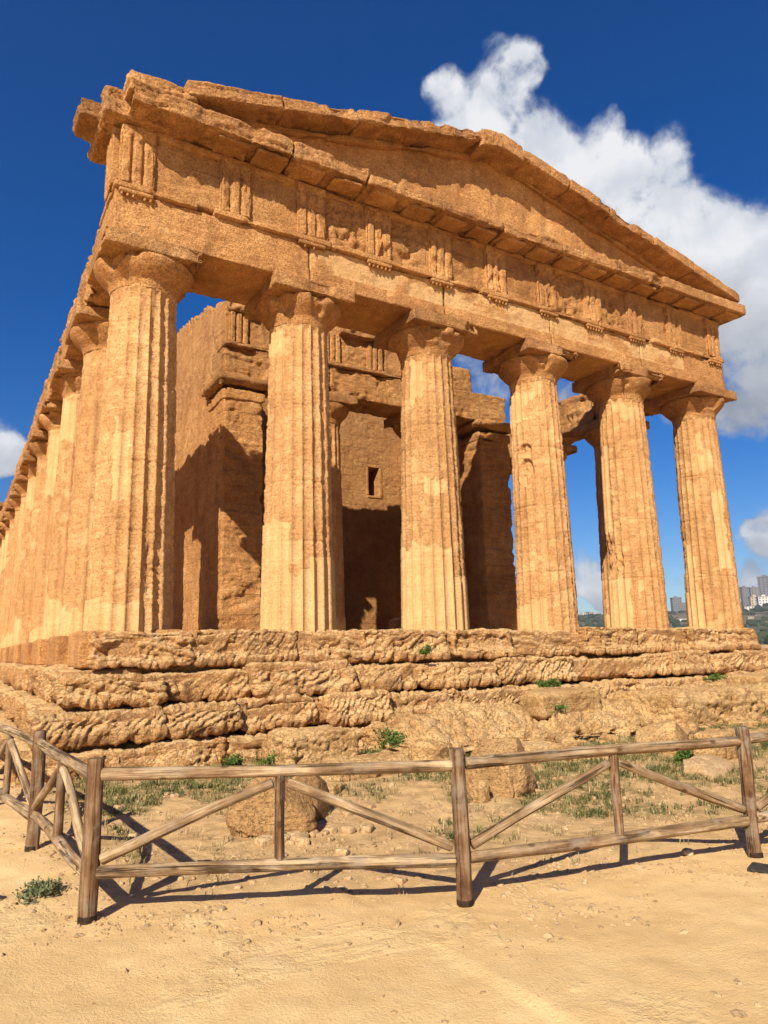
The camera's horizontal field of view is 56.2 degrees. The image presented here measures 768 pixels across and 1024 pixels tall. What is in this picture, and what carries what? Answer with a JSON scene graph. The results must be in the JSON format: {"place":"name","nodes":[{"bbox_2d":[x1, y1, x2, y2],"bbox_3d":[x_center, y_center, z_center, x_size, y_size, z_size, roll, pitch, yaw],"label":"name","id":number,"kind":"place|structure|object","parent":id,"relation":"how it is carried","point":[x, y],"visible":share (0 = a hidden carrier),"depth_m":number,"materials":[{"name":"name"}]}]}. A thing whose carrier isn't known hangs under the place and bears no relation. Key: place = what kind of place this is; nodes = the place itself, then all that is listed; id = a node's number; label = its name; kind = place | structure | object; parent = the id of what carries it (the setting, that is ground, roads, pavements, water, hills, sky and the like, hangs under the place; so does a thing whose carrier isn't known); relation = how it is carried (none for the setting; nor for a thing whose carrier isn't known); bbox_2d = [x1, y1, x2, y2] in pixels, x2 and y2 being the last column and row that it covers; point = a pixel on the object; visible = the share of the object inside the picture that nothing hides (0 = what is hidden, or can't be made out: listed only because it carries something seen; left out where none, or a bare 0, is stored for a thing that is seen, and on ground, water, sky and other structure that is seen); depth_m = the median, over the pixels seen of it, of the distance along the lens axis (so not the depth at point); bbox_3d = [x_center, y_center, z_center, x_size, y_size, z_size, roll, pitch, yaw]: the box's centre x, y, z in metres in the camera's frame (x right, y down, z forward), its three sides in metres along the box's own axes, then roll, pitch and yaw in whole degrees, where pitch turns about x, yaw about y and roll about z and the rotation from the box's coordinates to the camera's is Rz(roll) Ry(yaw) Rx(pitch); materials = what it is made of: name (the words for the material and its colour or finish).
{"place":"outdoors","nodes":[
{"label":"outdoors","id":0,"kind":"place"},
{"bbox_2d":[0,645,767,1023],"bbox_3d":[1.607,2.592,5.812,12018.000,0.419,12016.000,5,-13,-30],"label":"ground","id":1,"kind":"structure","parent":0,"point":[426,973],"depth_m":4.28,"materials":[{"name":"beige gravel"}]},
{"bbox_2d":[12,875,64,904],"bbox_3d":[-2.420,2.659,5.049,0.335,0.140,0.420,5,-13,-30],"label":"shrub","id":2,"kind":"object","parent":1,"relation":"on","point":[43,887],"visible":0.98,"depth_m":5.04,"materials":[{"name":"green plant"}]},
{"bbox_2d":[113,804,125,809],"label":"stone","id":3,"kind":"object","parent":1,"relation":"on","point":[115,806],"visible":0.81,"depth_m":7.52,"materials":[{"name":"beige stone"}]},
{"bbox_2d":[129,833,138,837],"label":"stone","id":4,"kind":"object","parent":1,"relation":"on","point":[133,835],"visible":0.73,"depth_m":6.49,"materials":[{"name":"beige stone"}]},
{"bbox_2d":[170,793,179,797],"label":"stone","id":5,"kind":"object","parent":1,"relation":"on","point":[174,795],"visible":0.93,"depth_m":8.06,"materials":[{"name":"beige stone"}]},
{"bbox_2d":[214,905,225,911],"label":"stone","id":6,"kind":"object","parent":1,"relation":"on","point":[220,908],"visible":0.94,"depth_m":4.67,"materials":[{"name":"beige stone"}]},
{"bbox_2d":[222,753,245,765],"bbox_3d":[-2.110,3.494,10.075,0.346,0.254,0.474,0,-11,-9],"label":"weed","id":7,"kind":"object","parent":1,"relation":"on","point":[234,760],"visible":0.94,"depth_m":9.99,"materials":[{"name":"green plant"}]},
{"bbox_2d":[254,834,273,846],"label":"stone","id":8,"kind":"object","parent":1,"relation":"on","point":[263,840],"visible":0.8,"depth_m":6.24,"materials":[{"name":"beige stone"}]},
{"bbox_2d":[255,749,278,764],"bbox_3d":[-1.644,3.493,10.152,0.516,0.264,0.394,5,-13,-30],"label":"weed","id":9,"kind":"object","parent":1,"relation":"on","point":[268,760],"visible":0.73,"depth_m":10.12,"materials":[{"name":"green plant"}]},
{"bbox_2d":[225,777,317,837],"bbox_3d":[-1.065,2.787,6.796,0.857,0.666,0.682,0,-11,-8],"label":"boulder","id":10,"kind":"object","parent":1,"relation":"on","point":[253,816],"visible":0.57,"depth_m":6.51,"materials":[{"name":"stone"}]},
{"bbox_2d":[284,834,290,843],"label":"stone","id":11,"kind":"object","parent":1,"relation":"on","point":[287,837],"visible":0.27,"depth_m":6.28,"materials":[{"name":"beige stone"}]},
{"bbox_2d":[286,840,294,844],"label":"stone","id":12,"kind":"object","parent":1,"relation":"on","point":[290,842],"visible":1,"depth_m":6.24,"materials":[{"name":"beige stone"}]},
{"bbox_2d":[289,834,296,840],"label":"stone","id":13,"kind":"object","parent":1,"relation":"on","point":[292,837],"visible":0.38,"depth_m":6.32,"materials":[{"name":"beige stone"}]},
{"bbox_2d":[287,830,301,834],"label":"stone","id":14,"kind":"object","parent":1,"relation":"on","point":[296,832],"visible":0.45,"depth_m":6.40,"materials":[{"name":"beige stone"}]},
{"bbox_2d":[295,834,309,845],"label":"stone","id":15,"kind":"object","parent":1,"relation":"on","point":[302,839],"visible":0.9,"depth_m":6.23,"materials":[{"name":"beige stone"}]},
{"bbox_2d":[261,724,359,764],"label":"stone block","id":16,"kind":"structure","parent":1,"relation":"on","point":[300,745],"depth_m":10.22,"materials":[{"name":"beige stone"}]},
{"bbox_2d":[297,776,329,820],"bbox_3d":[-0.777,2.906,7.265,0.498,0.509,0.484,-9,-14,36],"label":"boulder","id":17,"kind":"object","parent":1,"relation":"on","point":[321,807],"visible":0.3,"depth_m":7.18,"materials":[{"name":"stone"}]},
{"bbox_2d":[309,829,318,837],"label":"stone","id":18,"kind":"object","parent":1,"relation":"on","point":[312,834],"visible":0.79,"depth_m":6.50,"materials":[{"name":"beige stone"}]},
{"bbox_2d":[321,830,328,835],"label":"stone","id":19,"kind":"object","parent":1,"relation":"on","point":[325,832],"visible":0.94,"depth_m":6.55,"materials":[{"name":"beige stone"}]},
{"bbox_2d":[326,835,333,841],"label":"stone","id":20,"kind":"object","parent":1,"relation":"on","point":[328,837],"visible":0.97,"depth_m":6.39,"materials":[{"name":"beige stone"}]},
{"bbox_2d":[324,826,336,833],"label":"stone","id":21,"kind":"object","parent":1,"relation":"on","point":[332,830],"visible":0.77,"depth_m":6.62,"materials":[{"name":"beige stone"}]},
{"bbox_2d":[320,775,342,781],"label":"rubble stone","id":22,"kind":"object","parent":1,"relation":"on","point":[338,778],"visible":0.21,"depth_m":8.51,"materials":[{"name":"beige stone"}]},
{"bbox_2d":[324,779,345,794],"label":"rubble stone","id":23,"kind":"object","parent":1,"relation":"on","point":[335,787],"visible":0.32,"depth_m":8.25,"materials":[{"name":"beige stone"}]},
{"bbox_2d":[335,847,349,855],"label":"stone","id":24,"kind":"object","parent":1,"relation":"on","point":[340,850],"visible":0.82,"depth_m":5.98,"materials":[{"name":"beige stone"}]},
{"bbox_2d":[340,825,354,833],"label":"stone","id":25,"kind":"object","parent":1,"relation":"on","point":[346,829],"visible":0.99,"depth_m":6.58,"materials":[{"name":"beige stone"}]},
{"bbox_2d":[342,811,352,816],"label":"stone","id":26,"kind":"object","parent":1,"relation":"on","point":[346,813],"visible":0.85,"depth_m":7.24,"materials":[{"name":"beige stone"}]},
{"bbox_2d":[343,875,351,879],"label":"stone","id":27,"kind":"object","parent":1,"relation":"on","point":[347,877],"visible":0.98,"depth_m":5.33,"materials":[{"name":"beige stone"}]},
{"bbox_2d":[308,751,411,781],"bbox_3d":[-0.309,3.427,9.454,1.444,0.468,0.897,5,-13,-30],"label":"boulder","id":28,"kind":"object","parent":1,"relation":"on","point":[381,756],"visible":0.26,"depth_m":9.44,"materials":[{"name":"beige stone"}]},
{"bbox_2d":[360,823,373,833],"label":"stone","id":29,"kind":"object","parent":1,"relation":"on","point":[367,828],"visible":0.98,"depth_m":6.63,"materials":[{"name":"beige stone"}]},
{"bbox_2d":[363,802,375,808],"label":"stone","id":30,"kind":"object","parent":1,"relation":"on","point":[368,805],"visible":0.69,"depth_m":7.49,"materials":[{"name":"beige stone"}]},
{"bbox_2d":[0,69,767,787],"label":"temple","id":31,"kind":"structure","parent":1,"relation":"on","point":[272,491],"depth_m":15.52,"materials":[{"name":"stone"}]},
{"bbox_2d":[416,643,432,655],"bbox_3d":[0.762,2.537,13.294,0.299,0.264,0.298,5,-13,-30],"label":"weed","id":32,"kind":"object","parent":31,"relation":"on","point":[426,650],"visible":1,"depth_m":13.27,"materials":[{"name":"green plant"}]},
{"bbox_2d":[0,723,767,924],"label":"fence","id":33,"kind":"object","parent":1,"relation":"on","point":[86,866],"visible":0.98,"depth_m":4.84,"materials":[{"name":"brown wood"}]},
{"bbox_2d":[380,750,408,756],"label":"rubble stone","id":34,"kind":"object","parent":1,"relation":"on","point":[405,752],"visible":0.12,"depth_m":10.06,"materials":[{"name":"beige stone"}]},
{"bbox_2d":[394,875,406,884],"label":"stone","id":35,"kind":"object","parent":1,"relation":"on","point":[400,879],"visible":0.94,"depth_m":5.24,"materials":[{"name":"beige stone"}]},
{"bbox_2d":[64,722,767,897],"bbox_3d":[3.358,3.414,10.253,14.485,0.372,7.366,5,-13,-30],"label":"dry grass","id":36,"kind":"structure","parent":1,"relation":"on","point":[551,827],"depth_m":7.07,"materials":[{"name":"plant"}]},
{"bbox_2d":[408,739,451,759],"bbox_3d":[0.652,3.340,9.728,0.627,0.512,0.609,-8,-13,33],"label":"boulder","id":37,"kind":"object","parent":1,"relation":"on","point":[425,749],"visible":0.38,"depth_m":9.55,"materials":[{"name":"beige stone"}]},
{"bbox_2d":[467,746,475,754],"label":"rubble stone","id":38,"kind":"object","parent":1,"relation":"on","point":[470,748],"visible":0.13,"depth_m":10.94,"materials":[{"name":"beige stone"}]},
{"bbox_2d":[469,780,489,803],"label":"boulder","id":39,"kind":"object","parent":1,"relation":"on","point":[479,790],"visible":0.72,"depth_m":7.76,"materials":[{"name":"beige stone"}]},
{"bbox_2d":[465,737,536,797],"bbox_3d":[1.370,3.018,8.424,0.778,0.738,0.804,-7,-12,29],"label":"boulder","id":40,"kind":"object","parent":1,"relation":"on","point":[513,781],"visible":0.63,"depth_m":8.11,"materials":[{"name":"stone"}]},
{"bbox_2d":[521,740,564,750],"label":"boulder","id":41,"kind":"object","parent":1,"relation":"on","point":[541,745],"visible":0.29,"depth_m":10.72,"materials":[{"name":"beige stone"}]},
{"bbox_2d":[362,695,766,752],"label":"rock outcrop","id":42,"kind":"object","parent":1,"relation":"on","point":[464,725],"visible":0.35,"depth_m":12.27,"materials":[{"name":"beige stone"}]},
{"bbox_2d":[374,723,406,751],"bbox_3d":[0.132,3.511,11.167,0.591,0.475,0.476,-11,-14,41],"label":"weed","id":43,"kind":"object","parent":42,"relation":"on","point":[392,741],"visible":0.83,"depth_m":11.07,"materials":[{"name":"green plant"}]},
{"bbox_2d":[519,687,602,719],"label":"stone block","id":44,"kind":"structure","parent":42,"relation":"on","point":[537,703],"depth_m":13.08,"materials":[{"name":"beige stone"}]},
{"bbox_2d":[534,678,561,687],"bbox_3d":[3.197,3.332,14.007,0.554,0.268,0.558,-5,-11,17],"label":"weed","id":45,"kind":"object","parent":44,"relation":"on","point":[551,683],"visible":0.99,"depth_m":13.91,"materials":[{"name":"green plant"}]},
{"bbox_2d":[553,704,568,710],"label":"weed","id":46,"kind":"object","parent":42,"relation":"on","point":[562,706],"visible":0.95,"depth_m":12.65,"materials":[{"name":"green plant"}]},
{"bbox_2d":[555,735,577,747],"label":"rubble stone","id":47,"kind":"object","parent":1,"relation":"on","point":[566,741],"visible":0.45,"depth_m":11.31,"materials":[{"name":"beige stone"}]},
{"bbox_2d":[567,757,602,761],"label":"rubble stone","id":48,"kind":"object","parent":1,"relation":"on","point":[579,759],"visible":0.08,"depth_m":10.16,"materials":[{"name":"beige stone"}]},
{"bbox_2d":[601,734,618,742],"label":"rubble stone","id":49,"kind":"object","parent":1,"relation":"on","point":[611,737],"visible":0.51,"depth_m":12.22,"materials":[{"name":"beige stone"}]},
{"bbox_2d":[614,729,630,738],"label":"rubble stone","id":50,"kind":"object","parent":1,"relation":"on","point":[622,732],"visible":0.41,"depth_m":12.62,"materials":[{"name":"beige stone"}]},
{"bbox_2d":[621,796,630,800],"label":"stone","id":51,"kind":"object","parent":1,"relation":"on","point":[625,797],"visible":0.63,"depth_m":7.85,"materials":[{"name":"beige stone"}]},
{"bbox_2d":[634,720,688,754],"bbox_3d":[4.220,3.445,10.857,0.837,0.602,0.704,5,-13,-30],"label":"boulder","id":52,"kind":"object","parent":1,"relation":"on","point":[670,730],"visible":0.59,"depth_m":10.65,"materials":[{"name":"beige stone"}]},
{"bbox_2d":[671,750,695,763],"bbox_3d":[4.148,3.330,9.938,0.341,0.356,0.592,-7,-12,26],"label":"weed","id":53,"kind":"object","parent":1,"relation":"on","point":[682,755],"visible":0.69,"depth_m":9.80,"materials":[{"name":"green plant"}]},
{"bbox_2d":[681,848,693,856],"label":"stone","id":54,"kind":"object","parent":1,"relation":"on","point":[689,852],"visible":1,"depth_m":5.69,"materials":[{"name":"beige stone"}]},
{"bbox_2d":[608,681,767,725],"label":"rock outcrop","id":55,"kind":"object","parent":1,"relation":"on","point":[710,703],"visible":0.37,"depth_m":14.02,"materials":[{"name":"beige stone"}]},
{"bbox_2d":[700,673,727,680],"bbox_3d":[7.598,3.817,16.596,0.575,0.203,0.761,-5,-11,18],"label":"weed","id":56,"kind":"object","parent":55,"relation":"on","point":[717,676],"visible":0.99,"depth_m":16.54,"materials":[{"name":"green plant"}]},
{"bbox_2d":[726,672,767,683],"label":"stone block","id":57,"kind":"structure","parent":55,"relation":"on","point":[750,678],"depth_m":15.91,"materials":[{"name":"beige stone"}]},
{"bbox_2d":[681,727,695,737],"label":"rubble stone","id":58,"kind":"object","parent":1,"relation":"on","point":[688,731],"visible":0.24,"depth_m":12.47,"materials":[{"name":"beige stone"}]},
{"bbox_2d":[678,723,699,729],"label":"rubble stone","id":59,"kind":"object","parent":1,"relation":"on","point":[682,724],"visible":0.15,"depth_m":13.09,"materials":[{"name":"beige stone"}]},
{"bbox_2d":[685,721,699,731],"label":"rubble stone","id":60,"kind":"object","parent":1,"relation":"on","point":[692,725],"visible":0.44,"depth_m":12.84,"materials":[{"name":"beige stone"}]},
{"bbox_2d":[682,754,734,779],"bbox_3d":[4.195,3.326,9.326,0.581,0.321,1.021,-10,-14,40],"label":"boulder","id":61,"kind":"object","parent":1,"relation":"on","point":[711,766],"visible":0.69,"depth_m":9.04,"materials":[{"name":"beige stone"}]},
{"bbox_2d":[693,728,731,738],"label":"rubble stone","id":62,"kind":"object","parent":1,"relation":"on","point":[712,732],"visible":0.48,"depth_m":12.10,"materials":[{"name":"beige stone"}]},
{"bbox_2d":[691,747,737,759],"bbox_3d":[4.633,3.440,10.252,0.838,0.330,0.538,7,-13,-36],"label":"boulder","id":63,"kind":"object","parent":1,"relation":"on","point":[728,753],"visible":0.19,"depth_m":10.01,"materials":[{"name":"beige stone"}]},
{"bbox_2d":[720,717,736,723],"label":"rubble stone","id":64,"kind":"object","parent":1,"relation":"on","point":[725,720],"visible":0.35,"depth_m":13.59,"materials":[{"name":"beige stone"}]},
{"bbox_2d":[727,719,759,726],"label":"rubble stone","id":65,"kind":"object","parent":1,"relation":"on","point":[749,723],"visible":0.56,"depth_m":13.39,"materials":[{"name":"beige stone"}]},
{"bbox_2d":[726,728,767,735],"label":"rubble stone","id":66,"kind":"object","parent":1,"relation":"on","point":[751,730],"visible":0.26,"depth_m":12.16,"materials":[{"name":"beige stone"}]},
{"bbox_2d":[747,862,767,873],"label":"slate","id":67,"kind":"object","parent":1,"relation":"on","point":[753,867],"visible":0.99,"depth_m":5.27,"materials":[{"name":"grey stone"}]},
{"bbox_2d":[758,718,767,724],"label":"rubble stone","id":68,"kind":"object","parent":1,"relation":"on","point":[762,720],"visible":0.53,"depth_m":13.50,"materials":[{"name":"beige stone"}]},
{"bbox_2d":[0,0,767,613],"label":"sky","id":69,"kind":"structure","parent":0,"point":[658,109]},
{"bbox_2d":[52,712,767,861],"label":"grass","id":70,"kind":"structure","parent":0,"point":[119,790],"depth_m":8.49,"materials":[{"name":"green plant"}]},
{"bbox_2d":[578,606,767,644],"bbox_3d":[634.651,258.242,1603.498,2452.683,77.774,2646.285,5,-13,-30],"label":"hillside","id":71,"kind":"structure","parent":0,"point":[757,617],"depth_m":889.67,"materials":[{"name":"green plant"}]},
{"bbox_2d":[578,603,767,644],"bbox_3d":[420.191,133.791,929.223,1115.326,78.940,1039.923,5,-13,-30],"label":"woodland","id":72,"kind":"object","parent":71,"relation":"on","point":[762,636],"visible":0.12,"depth_m":901.25,"materials":[{"name":"green plant"}]},
{"bbox_2d":[670,596,682,612],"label":"apartment block","id":73,"kind":"structure","parent":71,"relation":"on","point":[676,603],"depth_m":1283.51,"materials":[{"name":"grey concrete"}]},
{"bbox_2d":[739,586,749,605],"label":"apartment block","id":74,"kind":"structure","parent":71,"relation":"on","point":[744,593],"depth_m":1198.34,"materials":[{"name":"grey concrete"}]},
{"bbox_2d":[743,606,753,610],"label":"house","id":75,"kind":"structure","parent":71,"relation":"on","point":[747,607],"depth_m":1014.80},
{"bbox_2d":[747,595,756,605],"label":"apartment block","id":76,"kind":"structure","parent":71,"relation":"on","point":[752,601],"depth_m":1145.03,"materials":[{"name":"beige concrete"}]},
{"bbox_2d":[749,586,758,596],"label":"apartment block","id":77,"kind":"structure","parent":71,"relation":"on","point":[753,590],"depth_m":1279.38,"materials":[{"name":"grey concrete"}]},
{"bbox_2d":[756,595,767,605],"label":"apartment block","id":78,"kind":"structure","parent":71,"relation":"on","point":[761,599],"depth_m":1111.89,"materials":[{"name":"white concrete"}]},
{"bbox_2d":[757,575,767,595],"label":"apartment block","id":79,"kind":"structure","parent":71,"relation":"on","point":[762,581],"depth_m":1212.62,"materials":[{"name":"grey concrete"}]}
]}

